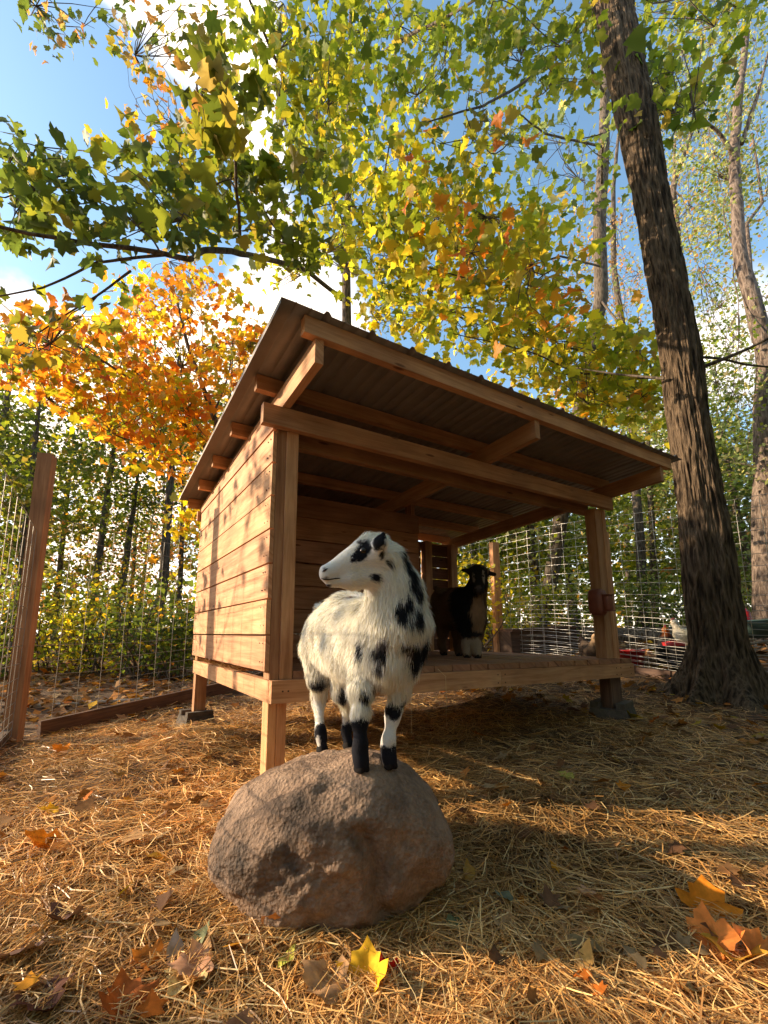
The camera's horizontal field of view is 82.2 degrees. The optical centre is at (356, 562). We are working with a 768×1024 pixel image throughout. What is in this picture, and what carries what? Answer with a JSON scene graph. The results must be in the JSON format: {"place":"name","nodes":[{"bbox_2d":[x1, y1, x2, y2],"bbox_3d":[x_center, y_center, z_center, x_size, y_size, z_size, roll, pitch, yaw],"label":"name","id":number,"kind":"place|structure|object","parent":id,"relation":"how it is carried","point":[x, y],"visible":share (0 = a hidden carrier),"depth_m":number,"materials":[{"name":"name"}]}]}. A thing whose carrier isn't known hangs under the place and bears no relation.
{"place":"outdoors","nodes":[
{"label":"outdoors","id":0,"kind":"place"},
{"bbox_2d":[0,625,767,1023],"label":"ground","id":1,"kind":"structure","parent":0,"point":[108,693],"depth_m":2.69,"materials":[{"name":"soil"}]},
{"bbox_2d":[0,463,36,752],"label":"wire fence","id":2,"kind":"object","parent":1,"relation":"on","point":[4,736],"visible":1,"depth_m":2.87,"materials":[{"name":"grey metal"}]},
{"bbox_2d":[0,565,67,676],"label":"shrub","id":3,"kind":"object","parent":1,"relation":"on","point":[2,636],"visible":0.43,"depth_m":6.78,"materials":[{"name":"green plant"}]},
{"bbox_2d":[0,555,110,671],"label":"shrub","id":4,"kind":"object","parent":1,"relation":"on","point":[36,663],"visible":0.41,"depth_m":7.84,"materials":[{"name":"green plant"}]},
{"bbox_2d":[0,301,127,569],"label":"tree","id":5,"kind":"object","parent":1,"relation":"on","point":[3,398],"visible":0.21,"depth_m":12.01,"materials":[{"name":"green plant"}]},
{"bbox_2d":[0,347,143,653],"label":"tree","id":6,"kind":"object","parent":1,"relation":"on","point":[19,477],"visible":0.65,"depth_m":9.67,"materials":[{"name":"green plant"}]},
{"bbox_2d":[0,428,147,639],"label":"tree","id":7,"kind":"object","parent":1,"relation":"on","point":[60,557],"visible":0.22,"depth_m":16.20,"materials":[{"name":"green plant"}]},
{"bbox_2d":[33,571,141,674],"bbox_3d":[-4.611,1.013,7.465,1.808,1.748,1.793,-7,-12,37],"label":"shrub","id":8,"kind":"object","parent":1,"relation":"on","point":[89,621],"visible":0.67,"depth_m":7.33,"materials":[{"name":"green plant"}]},
{"bbox_2d":[33,697,148,707],"bbox_3d":[-2.258,1.508,4.992,2.294,0.092,0.224,7,-11,-34],"label":"pipe","id":9,"kind":"object","parent":1,"relation":"on","point":[100,701],"visible":0.27,"depth_m":4.62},
{"bbox_2d":[51,550,173,648],"bbox_3d":[-5.764,0.836,10.510,2.544,2.424,2.773,-3,-10,22],"label":"shrub","id":10,"kind":"object","parent":1,"relation":"on","point":[119,581],"visible":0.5,"depth_m":10.39,"materials":[{"name":"green plant"}]},
{"bbox_2d":[56,323,180,639],"bbox_3d":[-7.281,-2.470,13.348,3.884,9.798,4.154,6,-11,-30],"label":"tree","id":11,"kind":"object","parent":1,"relation":"on","point":[100,550],"visible":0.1,"depth_m":13.02,"materials":[{"name":"orange plant"}]},
{"bbox_2d":[55,475,198,625],"bbox_3d":[-9.196,-0.412,18.298,5.436,6.548,5.247,-5,-11,29],"label":"shrub","id":12,"kind":"object","parent":1,"relation":"on","point":[133,557],"visible":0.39,"depth_m":17.84,"materials":[{"name":"green plant"}]},
{"bbox_2d":[66,574,195,680],"bbox_3d":[-3.405,0.998,7.138,2.045,1.777,2.022,-3,-10,19],"label":"shrub","id":13,"kind":"object","parent":1,"relation":"on","point":[126,646],"visible":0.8,"depth_m":6.86,"materials":[{"name":"green plant"}]},
{"bbox_2d":[0,248,267,671],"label":"maple tree","id":14,"kind":"object","parent":1,"relation":"on","point":[166,399],"visible":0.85,"depth_m":6.32,"materials":[{"name":"orange plant"}]},
{"bbox_2d":[77,443,191,637],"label":"tree","id":15,"kind":"object","parent":1,"relation":"on","point":[132,520],"visible":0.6,"depth_m":13.42,"materials":[{"name":"green plant"}]},
{"bbox_2d":[1,452,295,742],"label":"wire fence","id":16,"kind":"object","parent":1,"relation":"on","point":[42,492],"visible":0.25,"depth_m":3.48,"materials":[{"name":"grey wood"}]},
{"bbox_2d":[106,595,208,680],"bbox_3d":[-2.813,1.157,6.876,1.608,1.361,1.492,-6,-11,32],"label":"shrub","id":17,"kind":"object","parent":1,"relation":"on","point":[185,664],"visible":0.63,"depth_m":6.75,"materials":[{"name":"green plant"}]},
{"bbox_2d":[107,382,213,638],"bbox_3d":[-6.036,-1.853,15.183,4.795,9.008,5.273,6,-11,-30],"label":"tree","id":18,"kind":"object","parent":1,"relation":"on","point":[182,551],"visible":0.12,"depth_m":14.96,"materials":[{"name":"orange plant"}]},
{"bbox_2d":[100,350,234,641],"bbox_3d":[-5.346,-2.155,12.278,4.154,8.642,3.480,3,-10,-15],"label":"tree","id":19,"kind":"object","parent":1,"relation":"on","point":[167,493],"visible":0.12,"depth_m":12.23,"materials":[{"name":"orange plant"}]},
{"bbox_2d":[144,592,195,652],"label":"shrub","id":20,"kind":"object","parent":1,"relation":"on","point":[181,607],"visible":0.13,"depth_m":9.38,"materials":[{"name":"green plant"}]},
{"bbox_2d":[174,707,214,726],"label":"concrete block","id":21,"kind":"structure","parent":1,"relation":"on","point":[188,716],"depth_m":3.51,"materials":[{"name":"grey concrete"}]},
{"bbox_2d":[156,309,259,526],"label":"tree","id":22,"kind":"object","parent":1,"relation":"on","point":[230,388],"visible":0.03,"depth_m":16.54,"materials":[{"name":"orange plant"}]},
{"bbox_2d":[208,747,454,939],"bbox_3d":[-0.081,0.888,1.468,0.764,0.572,0.731,0,-9,3],"label":"boulder","id":23,"kind":"object","parent":1,"relation":"on","point":[332,839],"visible":0.88,"depth_m":1.17,"materials":[{"name":"stone"}]},
{"bbox_2d":[297,529,435,773],"bbox_3d":[0.003,0.316,1.571,0.386,0.756,0.754,3,-10,-14],"label":"goat","id":24,"kind":"object","parent":23,"relation":"on","point":[357,650],"visible":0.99,"depth_m":1.31},
{"bbox_2d":[0,0,705,450],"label":"maple tree","id":25,"kind":"object","parent":1,"relation":"on","point":[220,134],"visible":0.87,"depth_m":4.84,"materials":[{"name":"green plant"}]},
{"bbox_2d":[0,368,752,640],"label":"distant woods","id":26,"kind":"object","parent":1,"relation":"on","point":[151,560],"visible":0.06,"depth_m":17.65,"materials":[{"name":"green plant"}]},
{"bbox_2d":[0,424,752,627],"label":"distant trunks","id":27,"kind":"object","parent":1,"relation":"on","point":[1,585],"visible":0.05,"depth_m":22.77,"materials":[{"name":"brown plant"}]},
{"bbox_2d":[0,677,767,1023],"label":"straw bedding","id":28,"kind":"object","parent":1,"relation":"on","point":[478,985],"visible":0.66,"depth_m":1.32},
{"bbox_2d":[6,781,14,787],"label":"fallen leaf","id":29,"kind":"object","parent":28,"relation":"on","point":[11,785],"visible":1,"depth_m":2.13,"materials":[{"name":"plant"}]},
{"bbox_2d":[0,929,49,957],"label":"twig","id":30,"kind":"object","parent":28,"relation":"on","point":[31,945],"visible":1,"depth_m":1.01,"materials":[{"name":"brown plant"}]},
{"bbox_2d":[9,973,74,1011],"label":"fallen leaf","id":31,"kind":"object","parent":28,"relation":"on","point":[56,996],"visible":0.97,"depth_m":0.91,"materials":[{"name":"brown plant"}]},
{"bbox_2d":[25,828,64,848],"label":"fallen leaf","id":32,"kind":"object","parent":28,"relation":"on","point":[38,837],"visible":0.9,"depth_m":1.52,"materials":[{"name":"orange plant"}]},
{"bbox_2d":[37,802,58,813],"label":"fallen leaf","id":33,"kind":"object","parent":28,"relation":"on","point":[50,806],"visible":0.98,"depth_m":1.82,"materials":[{"name":"plant"}]},
{"bbox_2d":[52,743,69,751],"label":"fallen leaf","id":34,"kind":"object","parent":28,"relation":"on","point":[58,747],"visible":0.96,"depth_m":2.86,"materials":[{"name":"orange plant"}]},
{"bbox_2d":[44,902,83,919],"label":"fallen leaf","id":35,"kind":"object","parent":28,"relation":"on","point":[78,910],"visible":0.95,"depth_m":1.15,"materials":[{"name":"brown plant"}]},
{"bbox_2d":[98,967,159,1022],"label":"fallen leaf","id":36,"kind":"object","parent":28,"relation":"on","point":[136,987],"visible":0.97,"depth_m":0.93,"materials":[{"name":"brown plant"}]},
{"bbox_2d":[131,937,166,970],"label":"fallen leaf","id":37,"kind":"object","parent":28,"relation":"on","point":[158,945],"visible":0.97,"depth_m":1.03,"materials":[{"name":"orange plant"}]},
{"bbox_2d":[146,851,168,860],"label":"fallen leaf","id":38,"kind":"object","parent":28,"relation":"on","point":[156,854],"visible":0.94,"depth_m":1.45,"materials":[{"name":"orange plant"}]},
{"bbox_2d":[166,927,183,962],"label":"fallen leaf","id":39,"kind":"object","parent":28,"relation":"on","point":[175,937],"visible":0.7,"depth_m":1.05,"materials":[{"name":"grey plant"}]},
{"bbox_2d":[164,967,208,995],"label":"fallen leaf","id":40,"kind":"object","parent":28,"relation":"on","point":[172,990],"visible":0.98,"depth_m":0.96,"materials":[{"name":"beige plant"}]},
{"bbox_2d":[167,937,213,977],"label":"fallen leaf","id":41,"kind":"object","parent":28,"relation":"on","point":[180,964],"visible":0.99,"depth_m":1.01,"materials":[{"name":"brown plant"}]},
{"bbox_2d":[188,919,209,947],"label":"fallen leaf","id":42,"kind":"object","parent":28,"relation":"on","point":[202,933],"visible":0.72,"depth_m":1.10,"materials":[{"name":"plant"}]},
{"bbox_2d":[251,912,280,928],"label":"fallen leaf","id":43,"kind":"object","parent":28,"relation":"on","point":[274,916],"visible":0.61,"depth_m":1.12,"materials":[{"name":"orange plant"}]},
{"bbox_2d":[278,943,295,967],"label":"fallen leaf","id":44,"kind":"object","parent":28,"relation":"on","point":[280,963],"visible":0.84,"depth_m":1.04,"materials":[{"name":"yellow plant"}]},
{"bbox_2d":[301,954,349,1004],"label":"fallen leaf","id":45,"kind":"object","parent":28,"relation":"on","point":[314,972],"visible":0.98,"depth_m":0.97,"materials":[{"name":"brown plant"}]},
{"bbox_2d":[178,836,477,980],"bbox_3d":[-0.082,0.990,1.448,0.980,0.119,0.982,6,-11,-30],"label":"straw around boulder","id":46,"kind":"object","parent":28,"relation":"on","point":[397,920],"visible":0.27,"depth_m":1.13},
{"bbox_2d":[336,935,387,993],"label":"fallen leaf","id":47,"kind":"object","parent":28,"relation":"on","point":[368,957],"visible":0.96,"depth_m":1.01,"materials":[{"name":"yellow plant"}]},
{"bbox_2d":[379,952,399,970],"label":"fallen leaf","id":48,"kind":"object","parent":28,"relation":"on","point":[392,963],"visible":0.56,"depth_m":1.01,"materials":[{"name":"red plant"}]},
{"bbox_2d":[446,914,462,924],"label":"fallen leaf","id":49,"kind":"object","parent":28,"relation":"on","point":[450,917],"visible":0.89,"depth_m":1.17,"materials":[{"name":"plant"}]},
{"bbox_2d":[463,858,474,881],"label":"fallen leaf","id":50,"kind":"object","parent":28,"relation":"on","point":[471,868],"visible":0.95,"depth_m":1.40,"materials":[{"name":"plant"}]},
{"bbox_2d":[490,909,517,935],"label":"fallen leaf","id":51,"kind":"object","parent":28,"relation":"on","point":[506,917],"visible":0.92,"depth_m":1.18,"materials":[{"name":"brown plant"}]},
{"bbox_2d":[494,889,519,906],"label":"fallen leaf","id":52,"kind":"object","parent":28,"relation":"on","point":[507,895],"visible":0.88,"depth_m":1.28,"materials":[{"name":"grey plant"}]},
{"bbox_2d":[558,771,573,778],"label":"fallen leaf","id":53,"kind":"object","parent":28,"relation":"on","point":[568,775],"visible":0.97,"depth_m":2.15,"materials":[{"name":"plant"}]},
{"bbox_2d":[574,938,593,969],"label":"fallen leaf","id":54,"kind":"object","parent":28,"relation":"on","point":[586,951],"visible":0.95,"depth_m":1.04,"materials":[{"name":"beige plant"}]},
{"bbox_2d":[567,934,603,951],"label":"fallen leaf","id":55,"kind":"object","parent":28,"relation":"on","point":[578,940],"visible":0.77,"depth_m":1.09,"materials":[{"name":"plant"}]},
{"bbox_2d":[575,884,604,900],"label":"fallen leaf","id":56,"kind":"object","parent":28,"relation":"on","point":[595,895],"visible":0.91,"depth_m":1.26,"materials":[{"name":"brown plant"}]},
{"bbox_2d":[679,978,708,993],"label":"fallen leaf","id":57,"kind":"object","parent":28,"relation":"on","point":[691,985],"visible":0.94,"depth_m":0.94,"materials":[{"name":"brown plant"}]},
{"bbox_2d":[675,874,743,925],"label":"fallen leaf","id":58,"kind":"object","parent":28,"relation":"on","point":[701,887],"visible":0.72,"depth_m":1.24,"materials":[{"name":"orange plant"}]},
{"bbox_2d":[685,899,744,965],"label":"fallen leaf","id":59,"kind":"object","parent":28,"relation":"on","point":[729,938],"visible":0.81,"depth_m":1.10,"materials":[{"name":"orange plant"}]},
{"bbox_2d":[695,931,767,960],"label":"fallen leaf","id":60,"kind":"object","parent":28,"relation":"on","point":[756,950],"visible":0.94,"depth_m":1.04,"materials":[{"name":"orange plant"}]},
{"bbox_2d":[731,922,767,983],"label":"fallen leaf","id":61,"kind":"object","parent":28,"relation":"on","point":[751,939],"visible":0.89,"depth_m":1.06,"materials":[{"name":"orange plant"}]},
{"bbox_2d":[0,632,767,1023],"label":"leaf litter","id":62,"kind":"object","parent":1,"relation":"on","point":[152,1004],"visible":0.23,"depth_m":1.70,"materials":[{"name":"brown plant"}]},
{"bbox_2d":[0,623,767,721],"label":"forest floor","id":63,"kind":"structure","parent":1,"relation":"on","point":[48,701],"depth_m":5.85,"materials":[{"name":"brown plant"}]},
{"bbox_2d":[178,297,681,774],"bbox_3d":[0.459,0.310,3.635,3.365,2.258,2.690,6,-11,-30],"label":"goat shelter","id":64,"kind":"object","parent":1,"relation":"on","point":[330,438],"visible":0.91,"depth_m":2.85,"materials":[{"name":"brown wood"}]},
{"bbox_2d":[193,651,545,670],"bbox_3d":[0.428,0.792,3.602,3.081,0.067,1.903,6,-11,-30],"label":"loose straw","id":65,"kind":"object","parent":64,"relation":"on","point":[240,669],"visible":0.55,"depth_m":3.00,"materials":[{"name":"beige plant"}]},
{"bbox_2d":[429,564,495,657],"bbox_3d":[0.878,0.427,3.779,0.364,0.763,0.803,6,-11,-30],"label":"goat","id":66,"kind":"object","parent":64,"relation":"on","point":[460,614],"visible":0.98,"depth_m":3.54},
{"bbox_2d":[588,589,615,615],"bbox_3d":[1.917,0.305,3.439,0.107,0.208,0.179,6,-11,-30],"label":"mineral feeder","id":67,"kind":"object","parent":64,"relation":"attached to","point":[600,601],"visible":1,"depth_m":3.41,"materials":[{"name":"brown plastic"}]},
{"bbox_2d":[437,548,531,651],"bbox_3d":[2.075,0.627,7.527,1.756,1.957,1.504,-2,-10,11],"label":"shrub","id":68,"kind":"object","parent":1,"relation":"on","point":[464,581],"visible":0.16,"depth_m":7.29,"materials":[{"name":"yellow plant"}]},
{"bbox_2d":[419,518,575,618],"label":"tree","id":69,"kind":"object","parent":1,"relation":"on","point":[473,547],"visible":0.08,"depth_m":11.09,"materials":[{"name":"green plant"}]},
{"bbox_2d":[484,563,579,637],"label":"shrub","id":70,"kind":"object","parent":1,"relation":"on","point":[525,612],"visible":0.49,"depth_m":8.40,"materials":[{"name":"green plant"}]},
{"bbox_2d":[491,626,577,654],"bbox_3d":[2.958,1.308,7.287,1.318,0.529,0.560,3,-10,-18],"label":"crate","id":71,"kind":"object","parent":1,"relation":"on","point":[512,640],"visible":0.73,"depth_m":7.04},
{"bbox_2d":[459,386,663,626],"bbox_3d":[4.220,-1.212,10.581,5.045,5.948,4.834,-3,-10,21],"label":"tree","id":72,"kind":"object","parent":1,"relation":"on","point":[531,547],"visible":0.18,"depth_m":10.20,"materials":[{"name":"green plant"}]},
{"bbox_2d":[515,566,618,639],"bbox_3d":[4.349,0.840,9.132,1.967,1.622,2.090,-6,-11,35],"label":"shrub","id":73,"kind":"object","parent":1,"relation":"on","point":[584,595],"visible":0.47,"depth_m":8.89,"materials":[{"name":"green plant"}]},
{"bbox_2d":[374,0,767,626],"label":"maple tree","id":74,"kind":"object","parent":1,"relation":"on","point":[555,81],"visible":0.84,"depth_m":5.68,"materials":[{"name":"rough bark"},{"name":"maple leaf"}]},
{"bbox_2d":[499,494,649,631],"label":"tree","id":75,"kind":"object","parent":1,"relation":"on","point":[567,564],"visible":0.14,"depth_m":13.81,"materials":[{"name":"green plant"}]},
{"bbox_2d":[578,634,595,656],"bbox_3d":[2.985,1.126,5.619,0.239,0.490,0.480,1,-9,-2],"label":"hen","id":76,"kind":"object","parent":1,"relation":"on","point":[586,647],"visible":0.49,"depth_m":5.52,"materials":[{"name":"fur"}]},
{"bbox_2d":[434,493,767,679],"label":"wire fence","id":77,"kind":"object","parent":1,"relation":"on","point":[493,553],"visible":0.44,"depth_m":5.79,"materials":[{"name":"grey metal"}]},
{"bbox_2d":[588,698,636,723],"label":"concrete block","id":78,"kind":"structure","parent":1,"relation":"on","point":[598,710],"depth_m":3.37,"materials":[{"name":"grey concrete"}]},
{"bbox_2d":[583,368,677,627],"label":"tree","id":79,"kind":"object","parent":1,"relation":"on","point":[626,570],"visible":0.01,"depth_m":18.03,"materials":[{"name":"green plant"}]},
{"bbox_2d":[580,558,685,627],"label":"shrub","id":80,"kind":"object","parent":1,"relation":"on","point":[634,587],"visible":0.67,"depth_m":9.61,"materials":[{"name":"green plant"}]},
{"bbox_2d":[619,649,646,666],"bbox_3d":[3.598,1.254,5.776,0.387,0.215,0.380,6,-11,-30],"label":"bucket","id":81,"kind":"object","parent":1,"relation":"on","point":[632,657],"visible":0.49,"depth_m":5.63,"materials":[{"name":"red plastic"}]},
{"bbox_2d":[539,133,728,627],"bbox_3d":[7.333,-5.926,12.198,4.389,15.671,6.184,-4,-10,24],"label":"tree","id":82,"kind":"object","parent":1,"relation":"on","point":[636,500],"visible":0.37,"depth_m":12.23,"materials":[{"name":"green plant"}]},
{"bbox_2d":[582,627,686,643],"bbox_3d":[4.985,1.305,7.734,1.792,0.358,0.340,-4,-10,24],"label":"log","id":83,"kind":"object","parent":1,"relation":"on","point":[642,632],"visible":0.31,"depth_m":7.66,"materials":[{"name":"wood"}]},
{"bbox_2d":[572,355,749,627],"bbox_3d":[9.226,-2.180,13.448,5.639,8.804,5.728,6,-11,-30],"label":"tree","id":84,"kind":"object","parent":1,"relation":"on","point":[650,504],"visible":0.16,"depth_m":13.08,"materials":[{"name":"green plant"}]},
{"bbox_2d":[657,625,675,644],"bbox_3d":[4.182,1.063,5.932,0.220,0.446,0.438,-5,-11,28],"label":"hen","id":85,"kind":"object","parent":1,"relation":"on","point":[669,636],"visible":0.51,"depth_m":5.81,"materials":[{"name":"fur"}]},
{"bbox_2d":[652,645,686,668],"bbox_3d":[4.102,1.193,5.584,0.560,0.275,0.560,6,-11,-30],"label":"tub","id":86,"kind":"object","parent":1,"relation":"on","point":[680,653],"visible":0.37,"depth_m":5.46,"materials":[{"name":"black rubber"}]},
{"bbox_2d":[662,641,684,645],"bbox_3d":[4.062,1.049,5.618,0.260,0.100,0.259,6,-11,-30],"label":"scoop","id":87,"kind":"object","parent":86,"relation":"in","point":[670,643],"visible":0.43,"depth_m":5.53,"materials":[{"name":"red plastic"}]},
{"bbox_2d":[576,0,767,713],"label":"tree","id":88,"kind":"object","parent":1,"relation":"on","point":[721,663],"visible":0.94,"depth_m":4.52,"materials":[{"name":"brown plant"}]},
{"bbox_2d":[669,618,687,645],"bbox_3d":[4.691,1.033,6.212,0.499,0.513,0.258,-1,-9,6],"label":"hen","id":89,"kind":"object","parent":1,"relation":"on","point":[678,635],"visible":0.41,"depth_m":6.18,"materials":[{"name":"fur"}]},
{"bbox_2d":[617,396,752,599],"bbox_3d":[11.405,-1.459,14.607,5.437,7.861,5.299,6,-11,-30],"label":"tree","id":90,"kind":"object","parent":1,"relation":"on","point":[662,543],"visible":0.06,"depth_m":14.44,"materials":[{"name":"green plant"}]},
{"bbox_2d":[620,565,751,626],"bbox_3d":[8.242,0.979,10.954,2.784,1.863,2.989,6,-11,-30],"label":"shrub","id":91,"kind":"object","parent":1,"relation":"on","point":[677,589],"visible":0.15,"depth_m":11.04,"materials":[{"name":"green plant"}]},
{"bbox_2d":[626,388,752,607],"bbox_3d":[10.098,-1.254,11.883,4.774,6.508,4.708,6,-11,-30],"label":"tree","id":92,"kind":"object","parent":1,"relation":"on","point":[736,495],"visible":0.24,"depth_m":11.70,"materials":[{"name":"green plant"}]},
{"bbox_2d":[629,9,767,491],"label":"tree","id":93,"kind":"object","parent":1,"relation":"on","point":[676,207],"visible":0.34,"depth_m":11.77,"materials":[{"name":"green plant"}]},
{"bbox_2d":[655,0,767,643],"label":"tree","id":94,"kind":"object","parent":1,"relation":"on","point":[754,303],"visible":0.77,"depth_m":9.38,"materials":[{"name":"green plant"}]},
{"bbox_2d":[738,551,751,614],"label":"shrub","id":95,"kind":"object","parent":1,"relation":"on","point":[743,587],"visible":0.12,"depth_m":9.55,"materials":[{"name":"green plant"}]},
{"bbox_2d":[745,608,756,645],"bbox_3d":[6.316,1.045,7.130,0.340,0.637,0.338,6,-11,-30],"label":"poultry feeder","id":96,"kind":"object","parent":1,"relation":"on","point":[748,614],"visible":0.05,"depth_m":7.08,"materials":[{"name":"red plastic"}]},
{"bbox_2d":[747,619,767,648],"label":"wheelbarrow","id":97,"kind":"object","parent":1,"relation":"on","point":[759,624],"visible":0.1,"depth_m":5.92,"materials":[{"name":"green plastic"}]},
{"bbox_2d":[0,0,767,633],"label":"sky","id":98,"kind":"structure","parent":0,"point":[68,94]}
]}

